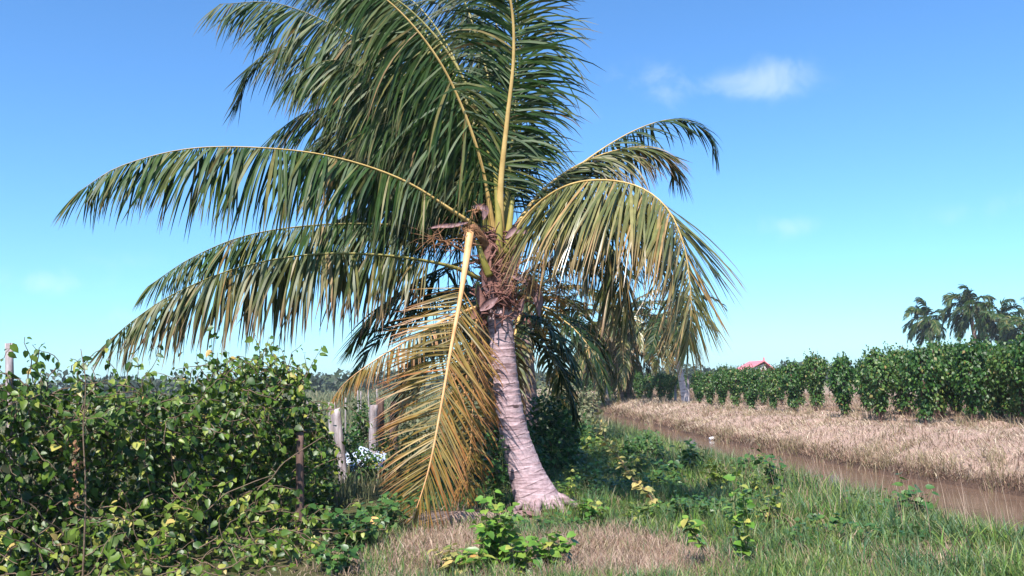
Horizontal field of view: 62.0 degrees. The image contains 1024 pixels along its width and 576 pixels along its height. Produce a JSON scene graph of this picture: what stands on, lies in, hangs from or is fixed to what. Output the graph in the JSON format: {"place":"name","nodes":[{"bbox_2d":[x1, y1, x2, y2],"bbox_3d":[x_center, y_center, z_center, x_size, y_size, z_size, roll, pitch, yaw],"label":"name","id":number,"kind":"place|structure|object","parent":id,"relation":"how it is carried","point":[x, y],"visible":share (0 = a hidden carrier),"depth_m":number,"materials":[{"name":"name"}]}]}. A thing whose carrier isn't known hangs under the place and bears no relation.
{"place":"outdoors","nodes":[
{"label":"outdoors","id":0,"kind":"place"},
{"bbox_2d":[0,378,1023,575],"bbox_3d":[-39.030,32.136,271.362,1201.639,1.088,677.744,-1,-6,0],"label":"ground","id":1,"kind":"structure","parent":0,"point":[246,569],"depth_m":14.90,"materials":[{"name":"beige plant"}]},
{"bbox_2d":[4,343,14,572],"bbox_3d":[-4.413,1.582,7.491,0.157,2.195,0.073,-1,-6,0],"label":"fence post","id":2,"kind":"object","parent":1,"relation":"on","point":[9,363],"visible":0.3,"depth_m":7.55,"materials":[{"name":"grey wood"}]},
{"bbox_2d":[68,349,92,575],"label":"dried weed","id":3,"kind":"object","parent":1,"relation":"on","point":[76,466],"visible":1,"depth_m":6.73,"materials":[{"name":"plant"}]},
{"bbox_2d":[135,489,212,565],"bbox_3d":[-2.945,2.091,7.415,0.653,0.618,0.416,1,-7,-20],"label":"yellow vine","id":4,"kind":"object","parent":1,"relation":"on","point":[198,515],"visible":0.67,"depth_m":7.38,"materials":[{"name":"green plant"}]},
{"bbox_2d":[0,326,387,575],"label":"vine hedge","id":5,"kind":"object","parent":1,"relation":"on","point":[61,515],"visible":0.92,"depth_m":7.79,"materials":[{"name":"green plant"}]},
{"bbox_2d":[128,336,282,494],"bbox_3d":[-4.390,1.903,12.440,2.240,2.380,2.536,-5,-7,32],"label":"bush","id":6,"kind":"object","parent":1,"relation":"on","point":[179,393],"visible":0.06,"depth_m":12.28,"materials":[{"name":"green plant"}]},
{"bbox_2d":[226,390,347,516],"bbox_3d":[-2.775,2.042,10.425,1.481,1.573,1.908,-1,-6,0],"label":"bush","id":7,"kind":"object","parent":1,"relation":"on","point":[324,488],"visible":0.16,"depth_m":10.32,"materials":[{"name":"green plant"}]},
{"bbox_2d":[294,432,303,544],"bbox_3d":[-2.151,2.119,8.577,0.113,1.323,0.074,-1,-6,0],"label":"fence post","id":8,"kind":"object","parent":1,"relation":"on","point":[299,466],"visible":0.64,"depth_m":8.58,"materials":[{"name":"brown wood"}]},
{"bbox_2d":[0,386,639,510],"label":"field grass","id":9,"kind":"structure","parent":1,"relation":"on","point":[330,395],"depth_m":27.42,"materials":[{"name":"green plant"}]},
{"bbox_2d":[328,402,336,475],"bbox_3d":[-2.890,2.566,13.718,0.153,1.440,0.123,-1,-6,0],"label":"fence post","id":10,"kind":"object","parent":1,"relation":"on","point":[330,427],"visible":0.13,"depth_m":13.71,"materials":[{"name":"grey wood"}]},
{"bbox_2d":[304,536,363,574],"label":"leafy weed","id":11,"kind":"object","parent":1,"relation":"on","point":[338,563],"visible":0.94,"depth_m":6.98,"materials":[{"name":"green plant"}]},
{"bbox_2d":[332,408,346,480],"bbox_3d":[-2.662,2.539,13.207,0.263,1.364,0.134,-1,-6,0],"label":"fence post","id":12,"kind":"object","parent":1,"relation":"on","point":[338,429],"visible":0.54,"depth_m":13.18,"materials":[{"name":"grey wood"}]},
{"bbox_2d":[312,423,385,483],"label":"bush","id":13,"kind":"object","parent":1,"relation":"on","point":[352,445],"visible":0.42,"depth_m":13.66,"materials":[{"name":"green plant"}]},
{"bbox_2d":[308,496,397,551],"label":"leafy weed","id":14,"kind":"object","parent":1,"relation":"on","point":[358,524],"visible":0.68,"depth_m":8.02,"materials":[{"name":"green plant"}]},
{"bbox_2d":[346,394,385,448],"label":"bush","id":15,"kind":"object","parent":1,"relation":"on","point":[362,436],"visible":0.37,"depth_m":19.33,"materials":[{"name":"green plant"}]},
{"bbox_2d":[346,447,385,474],"bbox_3d":[-2.556,2.939,14.476,0.720,0.439,1.000,-1,-6,0],"label":"plastic sheet","id":16,"kind":"object","parent":1,"relation":"on","point":[382,459],"visible":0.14,"depth_m":14.77,"materials":[{"name":"white plastic"}]},
{"bbox_2d":[369,405,377,453],"bbox_3d":[-2.433,2.739,15.000,0.178,1.356,0.138,-1,-6,0],"label":"fence post","id":17,"kind":"object","parent":1,"relation":"on","point":[373,409],"visible":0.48,"depth_m":14.99,"materials":[{"name":"grey wood"}]},
{"bbox_2d":[376,398,384,466],"bbox_3d":[-2.384,2.739,15.403,0.184,1.476,0.147,-1,-6,0],"label":"fence post","id":18,"kind":"object","parent":1,"relation":"on","point":[380,408],"visible":0.36,"depth_m":15.39,"materials":[{"name":"grey wood"}]},
{"bbox_2d":[346,423,438,480],"bbox_3d":[-1.978,2.676,14.058,1.701,0.999,1.076,0,-6,-16],"label":"bush","id":19,"kind":"object","parent":1,"relation":"on","point":[376,448],"visible":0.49,"depth_m":14.04,"materials":[{"name":"green plant"}]},
{"bbox_2d":[374,491,418,534],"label":"leafy weed","id":20,"kind":"object","parent":1,"relation":"on","point":[390,514],"visible":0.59,"depth_m":8.64,"materials":[{"name":"green plant"}]},
{"bbox_2d":[53,0,748,530],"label":"coconut palm","id":21,"kind":"object","parent":1,"relation":"on","point":[425,152],"visible":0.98,"depth_m":9.90,"materials":[{"name":"green plant"}]},
{"bbox_2d":[385,404,450,448],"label":"bush","id":22,"kind":"object","parent":1,"relation":"on","point":[417,422],"visible":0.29,"depth_m":20.02,"materials":[{"name":"green plant"}]},
{"bbox_2d":[1,359,856,396],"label":"distant treeline","id":23,"kind":"object","parent":1,"relation":"on","point":[335,382],"visible":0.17,"depth_m":170.57,"materials":[{"name":"green plant"}]},
{"bbox_2d":[427,539,481,573],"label":"yellow weed","id":24,"kind":"object","parent":1,"relation":"on","point":[449,560],"visible":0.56,"depth_m":6.90,"materials":[{"name":"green plant"}]},
{"bbox_2d":[443,542,495,573],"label":"leafy weed","id":25,"kind":"object","parent":1,"relation":"on","point":[466,554],"visible":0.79,"depth_m":6.81,"materials":[{"name":"green plant"}]},
{"bbox_2d":[345,254,615,480],"bbox_3d":[-0.454,1.409,13.803,4.024,3.891,3.827,3,-8,-36],"label":"coconut palm","id":26,"kind":"object","parent":1,"relation":"on","point":[550,328],"visible":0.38,"depth_m":13.52,"materials":[{"name":"green plant"}]},
{"bbox_2d":[430,400,555,490],"bbox_3d":[-0.294,2.272,12.470,1.820,1.391,1.451,-1,-6,0],"label":"bush","id":27,"kind":"object","parent":1,"relation":"on","point":[536,447],"visible":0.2,"depth_m":12.29,"materials":[{"name":"green plant"}]},
{"bbox_2d":[466,489,523,567],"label":"leafy weed","id":28,"kind":"object","parent":1,"relation":"on","point":[496,539],"visible":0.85,"depth_m":7.05,"materials":[{"name":"green plant"}]},
{"bbox_2d":[483,430,508,509],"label":"leafy weed","id":29,"kind":"object","parent":1,"relation":"on","point":[500,477],"visible":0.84,"depth_m":9.79,"materials":[{"name":"green plant"}]},
{"bbox_2d":[390,259,642,443],"bbox_3d":[0.341,1.620,19.876,5.340,4.620,5.557,-5,-7,28],"label":"coconut palm","id":30,"kind":"object","parent":1,"relation":"on","point":[529,360],"visible":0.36,"depth_m":19.78,"materials":[{"name":"green plant"}]},
{"bbox_2d":[499,536,538,575],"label":"leafy weed","id":31,"kind":"object","parent":1,"relation":"on","point":[521,544],"visible":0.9,"depth_m":6.72,"materials":[{"name":"green plant"}]},
{"bbox_2d":[476,376,591,424],"bbox_3d":[0.642,3.639,26.803,3.702,1.806,3.547,-1,-6,0],"label":"bush","id":32,"kind":"object","parent":1,"relation":"on","point":[544,389],"visible":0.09,"depth_m":26.40,"materials":[{"name":"green plant"}]},
{"bbox_2d":[525,530,579,569],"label":"leafy weed","id":33,"kind":"object","parent":1,"relation":"on","point":[554,551],"visible":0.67,"depth_m":6.87,"materials":[{"name":"green plant"}]},
{"bbox_2d":[524,389,586,476],"bbox_3d":[0.622,2.433,14.401,1.378,1.480,2.013,-1,-6,0],"label":"bush","id":34,"kind":"object","parent":1,"relation":"on","point":[561,431],"visible":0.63,"depth_m":14.11,"materials":[{"name":"green plant"}]},
{"bbox_2d":[555,476,576,497],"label":"bank weed","id":35,"kind":"object","parent":1,"relation":"on","point":[573,485],"visible":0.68,"depth_m":10.14,"materials":[{"name":"green plant"}]},
{"bbox_2d":[539,409,595,447],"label":"bush","id":36,"kind":"object","parent":1,"relation":"on","point":[587,426],"visible":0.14,"depth_m":18.38,"materials":[{"name":"green plant"}]},
{"bbox_2d":[562,464,578,482],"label":"bank weed","id":37,"kind":"object","parent":1,"relation":"on","point":[573,472],"visible":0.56,"depth_m":12.29,"materials":[{"name":"green plant"}]},
{"bbox_2d":[540,385,602,415],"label":"bush","id":38,"kind":"object","parent":1,"relation":"on","point":[589,400],"visible":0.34,"depth_m":38.99,"materials":[{"name":"green plant"}]},
{"bbox_2d":[569,494,608,524],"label":"bank weed","id":39,"kind":"object","parent":1,"relation":"on","point":[587,513],"visible":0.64,"depth_m":9.04,"materials":[{"name":"green plant"}]},
{"bbox_2d":[580,430,597,451],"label":"bank weed","id":40,"kind":"object","parent":1,"relation":"on","point":[588,438],"visible":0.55,"depth_m":17.23,"materials":[{"name":"green plant"}]},
{"bbox_2d":[575,501,604,523],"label":"leafy weed","id":41,"kind":"object","parent":1,"relation":"on","point":[596,508],"visible":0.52,"depth_m":9.08,"materials":[{"name":"green plant"}]},
{"bbox_2d":[575,461,605,491],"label":"bank weed","id":42,"kind":"object","parent":1,"relation":"on","point":[598,472],"visible":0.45,"depth_m":11.36,"materials":[{"name":"green plant"}]},
{"bbox_2d":[556,321,636,394],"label":"coconut palm","id":43,"kind":"object","parent":1,"relation":"on","point":[575,351],"depth_m":60.38,"materials":[{"name":"green plant"}]},
{"bbox_2d":[588,456,610,478],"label":"bank weed","id":44,"kind":"object","parent":1,"relation":"on","point":[601,463],"visible":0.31,"depth_m":12.79,"materials":[{"name":"green plant"}]},
{"bbox_2d":[213,427,1022,575],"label":"dry grass","id":45,"kind":"structure","parent":1,"relation":"on","point":[598,549],"depth_m":7.55,"materials":[{"name":"beige plant"}]},
{"bbox_2d":[544,286,701,404],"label":"coconut palm","id":46,"kind":"object","parent":1,"relation":"on","point":[626,367],"visible":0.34,"depth_m":48.71,"materials":[{"name":"green plant"}]},
{"bbox_2d":[591,412,657,506],"bbox_3d":[1.340,2.045,9.996,1.041,1.170,0.258,-7,-9,43],"label":"yellow vine","id":47,"kind":"object","parent":1,"relation":"on","point":[637,485],"visible":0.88,"depth_m":10.04,"materials":[{"name":"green plant"}]},
{"bbox_2d":[619,499,648,522],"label":"bank weed","id":48,"kind":"object","parent":1,"relation":"on","point":[630,512],"visible":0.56,"depth_m":8.78,"materials":[{"name":"green plant"}]},
{"bbox_2d":[624,452,646,475],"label":"bank weed","id":49,"kind":"object","parent":1,"relation":"on","point":[637,460],"visible":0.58,"depth_m":12.99,"materials":[{"name":"green plant"}]},
{"bbox_2d":[633,370,644,398],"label":"climbing vine","id":50,"kind":"object","parent":1,"relation":"on","point":[638,382],"visible":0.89,"depth_m":47.01,"materials":[{"name":"green plant"}]},
{"bbox_2d":[616,429,669,464],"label":"bush","id":51,"kind":"object","parent":1,"relation":"on","point":[634,446],"visible":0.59,"depth_m":14.83,"materials":[{"name":"green plant"}]},
{"bbox_2d":[635,500,659,523],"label":"bank weed","id":52,"kind":"object","parent":1,"relation":"on","point":[650,505],"visible":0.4,"depth_m":8.88,"materials":[{"name":"green plant"}]},
{"bbox_2d":[642,372,654,399],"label":"climbing vine","id":53,"kind":"object","parent":1,"relation":"on","point":[648,384],"visible":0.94,"depth_m":45.09,"materials":[{"name":"green plant"}]},
{"bbox_2d":[637,470,665,487],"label":"bank weed","id":54,"kind":"object","parent":1,"relation":"on","point":[647,478],"visible":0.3,"depth_m":11.50,"materials":[{"name":"green plant"}]},
{"bbox_2d":[650,371,664,400],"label":"climbing vine","id":55,"kind":"object","parent":1,"relation":"on","point":[658,386],"visible":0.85,"depth_m":43.26,"materials":[{"name":"green plant"}]},
{"bbox_2d":[659,372,678,400],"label":"climbing vine","id":56,"kind":"object","parent":1,"relation":"on","point":[668,378],"visible":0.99,"depth_m":41.61,"materials":[{"name":"green plant"}]},
{"bbox_2d":[652,452,687,487],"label":"bank weed","id":57,"kind":"object","parent":1,"relation":"on","point":[673,466],"visible":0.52,"depth_m":11.82,"materials":[{"name":"green plant"}]},
{"bbox_2d":[615,293,727,402],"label":"coconut palm","id":58,"kind":"object","parent":1,"relation":"on","point":[653,339],"visible":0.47,"depth_m":40.69,"materials":[{"name":"green plant"}]},
{"bbox_2d":[668,471,688,488],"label":"bank weed","id":59,"kind":"object","parent":1,"relation":"on","point":[678,477],"visible":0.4,"depth_m":11.38,"materials":[{"name":"green plant"}]},
{"bbox_2d":[669,492,698,519],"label":"bank weed","id":60,"kind":"object","parent":1,"relation":"on","point":[674,501],"visible":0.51,"depth_m":8.79,"materials":[{"name":"green plant"}]},
{"bbox_2d":[669,445,707,471],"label":"bank weed","id":61,"kind":"object","parent":1,"relation":"on","point":[688,459],"visible":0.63,"depth_m":13.19,"materials":[{"name":"green plant"}]},
{"bbox_2d":[357,417,1023,575],"bbox_3d":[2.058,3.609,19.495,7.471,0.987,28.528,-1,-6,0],"label":"bank grass","id":62,"kind":"structure","parent":1,"relation":"on","point":[981,562],"depth_m":7.91,"materials":[{"name":"green plant"}]},
{"bbox_2d":[684,438,698,464],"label":"leafy weed","id":63,"kind":"object","parent":1,"relation":"on","point":[688,441],"visible":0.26,"depth_m":14.00,"materials":[{"name":"green plant"}]},
{"bbox_2d":[678,515,715,565],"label":"leaning weed","id":64,"kind":"object","parent":1,"relation":"on","point":[694,523],"visible":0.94,"depth_m":6.83,"materials":[{"name":"green plant"}]},
{"bbox_2d":[690,371,704,403],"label":"climbing vine","id":65,"kind":"object","parent":1,"relation":"on","point":[697,377],"visible":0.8,"depth_m":37.32,"materials":[{"name":"green plant"}]},
{"bbox_2d":[690,500,719,525],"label":"bank weed","id":66,"kind":"object","parent":1,"relation":"on","point":[704,509],"visible":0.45,"depth_m":8.52,"materials":[{"name":"green plant"}]},
{"bbox_2d":[700,370,715,405],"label":"climbing vine","id":67,"kind":"object","parent":1,"relation":"on","point":[707,388],"visible":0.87,"depth_m":35.15,"materials":[{"name":"green plant"}]},
{"bbox_2d":[699,457,735,489],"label":"bank weed","id":68,"kind":"object","parent":1,"relation":"on","point":[713,475],"visible":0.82,"depth_m":11.38,"materials":[{"name":"green plant"}]},
{"bbox_2d":[711,368,728,406],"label":"climbing vine","id":69,"kind":"object","parent":1,"relation":"on","point":[720,389],"visible":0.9,"depth_m":32.45,"materials":[{"name":"green plant"}]},
{"bbox_2d":[722,365,744,408],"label":"climbing vine","id":70,"kind":"object","parent":1,"relation":"on","point":[733,376],"visible":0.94,"depth_m":31.39,"materials":[{"name":"green plant"}]},
{"bbox_2d":[723,464,756,567],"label":"leafy weed","id":71,"kind":"object","parent":1,"relation":"on","point":[738,543],"visible":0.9,"depth_m":7.00,"materials":[{"name":"green plant"}]},
{"bbox_2d":[731,448,761,475],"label":"bank weed","id":72,"kind":"object","parent":1,"relation":"on","point":[743,462],"visible":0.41,"depth_m":12.54,"materials":[{"name":"green plant"}]},
{"bbox_2d":[719,357,774,384],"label":"house","id":73,"kind":"structure","parent":1,"relation":"on","point":[763,362],"depth_m":105.43,"materials":[{"name":"red wood"}]},
{"bbox_2d":[739,367,762,410],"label":"climbing vine","id":74,"kind":"object","parent":1,"relation":"on","point":[750,383],"visible":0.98,"depth_m":30.39,"materials":[{"name":"green plant"}]},
{"bbox_2d":[747,472,768,492],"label":"bank weed","id":75,"kind":"object","parent":1,"relation":"on","point":[755,482],"visible":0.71,"depth_m":10.81,"materials":[{"name":"green plant"}]},
{"bbox_2d":[756,364,770,404],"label":"climbing vine","id":76,"kind":"object","parent":1,"relation":"on","point":[761,372],"visible":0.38,"depth_m":34.09,"materials":[{"name":"green plant"}]},
{"bbox_2d":[753,444,786,491],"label":"bank weed","id":77,"kind":"object","parent":1,"relation":"on","point":[757,461],"visible":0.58,"depth_m":11.17,"materials":[{"name":"green plant"}]},
{"bbox_2d":[760,364,782,410],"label":"climbing vine","id":78,"kind":"object","parent":1,"relation":"on","point":[772,391],"visible":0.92,"depth_m":28.76,"materials":[{"name":"green plant"}]},
{"bbox_2d":[760,476,785,522],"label":"leafy weed","id":79,"kind":"object","parent":1,"relation":"on","point":[777,505],"visible":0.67,"depth_m":8.51,"materials":[{"name":"green plant"}]},
{"bbox_2d":[773,363,786,404],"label":"climbing vine","id":80,"kind":"object","parent":1,"relation":"on","point":[781,397],"visible":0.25,"depth_m":33.53,"materials":[{"name":"green plant"}]},
{"bbox_2d":[775,357,805,411],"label":"climbing vine","id":81,"kind":"object","parent":1,"relation":"on","point":[790,387],"visible":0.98,"depth_m":27.85,"materials":[{"name":"green plant"}]},
{"bbox_2d":[789,362,806,406],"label":"climbing vine","id":82,"kind":"object","parent":1,"relation":"on","point":[801,400],"visible":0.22,"depth_m":31.56,"materials":[{"name":"green plant"}]},
{"bbox_2d":[797,348,830,410],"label":"climbing vine","id":83,"kind":"object","parent":1,"relation":"on","point":[814,362],"visible":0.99,"depth_m":27.51,"materials":[{"name":"green plant"}]},
{"bbox_2d":[825,351,860,417],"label":"climbing vine","id":84,"kind":"object","parent":1,"relation":"on","point":[841,374],"visible":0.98,"depth_m":23.84,"materials":[{"name":"green plant"}]},
{"bbox_2d":[851,356,873,411],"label":"climbing vine","id":85,"kind":"object","parent":1,"relation":"on","point":[867,404],"visible":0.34,"depth_m":26.61,"materials":[{"name":"green plant"}]},
{"bbox_2d":[844,490,889,514],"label":"bank weed","id":86,"kind":"object","parent":1,"relation":"on","point":[886,500],"visible":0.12,"depth_m":8.87,"materials":[{"name":"green plant"}]},
{"bbox_2d":[855,341,901,422],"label":"climbing vine","id":87,"kind":"object","parent":1,"relation":"on","point":[878,363],"visible":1,"depth_m":21.58,"materials":[{"name":"green plant"}]},
{"bbox_2d":[883,343,911,414],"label":"climbing vine","id":88,"kind":"object","parent":1,"relation":"on","point":[896,397],"visible":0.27,"depth_m":24.21,"materials":[{"name":"green plant"}]},
{"bbox_2d":[888,343,918,415],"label":"climbing vine","id":89,"kind":"object","parent":1,"relation":"on","point":[909,398],"visible":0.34,"depth_m":23.90,"materials":[{"name":"green plant"}]},
{"bbox_2d":[891,473,939,517],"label":"bank weed","id":90,"kind":"object","parent":1,"relation":"on","point":[904,495],"visible":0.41,"depth_m":9.13,"materials":[{"name":"green plant"}]},
{"bbox_2d":[897,341,948,425],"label":"climbing vine","id":91,"kind":"object","parent":1,"relation":"on","point":[919,362],"visible":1,"depth_m":20.23,"materials":[{"name":"green plant"}]},
{"bbox_2d":[901,297,946,347],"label":"coconut palm","id":92,"kind":"object","parent":1,"relation":"on","point":[929,329],"visible":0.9,"depth_m":91.69,"materials":[{"name":"green plant"}]},
{"bbox_2d":[908,337,955,418],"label":"climbing vine","id":93,"kind":"object","parent":1,"relation":"on","point":[938,351],"visible":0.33,"depth_m":22.39,"materials":[{"name":"green plant"}]},
{"bbox_2d":[924,337,962,417],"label":"climbing vine","id":94,"kind":"object","parent":1,"relation":"on","point":[948,395],"visible":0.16,"depth_m":22.71,"materials":[{"name":"green plant"}]},
{"bbox_2d":[943,338,964,415],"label":"climbing vine","id":95,"kind":"object","parent":1,"relation":"on","point":[956,404],"visible":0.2,"depth_m":23.35,"materials":[{"name":"green plant"}]},
{"bbox_2d":[937,284,995,343],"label":"coconut palm","id":96,"kind":"object","parent":1,"relation":"on","point":[965,312],"visible":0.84,"depth_m":83.70,"materials":[{"name":"green plant"}]},
{"bbox_2d":[947,336,997,421],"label":"climbing vine","id":97,"kind":"object","parent":1,"relation":"on","point":[969,364],"visible":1,"depth_m":19.85,"materials":[{"name":"green plant"}]},
{"bbox_2d":[966,339,1004,419],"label":"climbing vine","id":98,"kind":"object","parent":1,"relation":"on","point":[985,408],"visible":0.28,"depth_m":20.60,"materials":[{"name":"green plant"}]},
{"bbox_2d":[978,339,1007,420],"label":"climbing vine","id":99,"kind":"object","parent":1,"relation":"on","point":[997,405],"visible":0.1,"depth_m":21.46,"materials":[{"name":"green plant"}]},
{"bbox_2d":[972,297,1023,344],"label":"coconut palm","id":100,"kind":"object","parent":1,"relation":"on","point":[989,325],"visible":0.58,"depth_m":79.66,"materials":[{"name":"green plant"}]},
{"bbox_2d":[984,336,1023,424],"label":"climbing vine","id":101,"kind":"object","parent":1,"relation":"on","point":[999,359],"visible":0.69,"depth_m":19.30,"materials":[{"name":"green plant"}]},
{"bbox_2d":[989,342,1023,420],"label":"climbing vine","id":102,"kind":"object","parent":1,"relation":"on","point":[1004,397],"visible":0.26,"depth_m":20.74,"materials":[{"name":"green plant"}]},
{"bbox_2d":[995,297,1023,345],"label":"coconut palm","id":103,"kind":"object","parent":1,"relation":"on","point":[1008,323],"visible":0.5,"depth_m":76.94,"materials":[{"name":"green plant"}]},
{"bbox_2d":[1006,327,1023,387],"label":"climbing vine","id":104,"kind":"object","parent":1,"relation":"on","point":[1018,349],"visible":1,"depth_m":18.75,"materials":[{"name":"green plant"}]},
{"bbox_2d":[0,0,1023,389],"label":"sky","id":105,"kind":"structure","parent":0,"point":[871,152],"materials":[{"name":"blue"}]},
{"bbox_2d":[591,412,1023,529],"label":"canal water","id":106,"kind":"structure","parent":0,"point":[975,499],"depth_m":14.53,"materials":[{"name":"brown liquid"}]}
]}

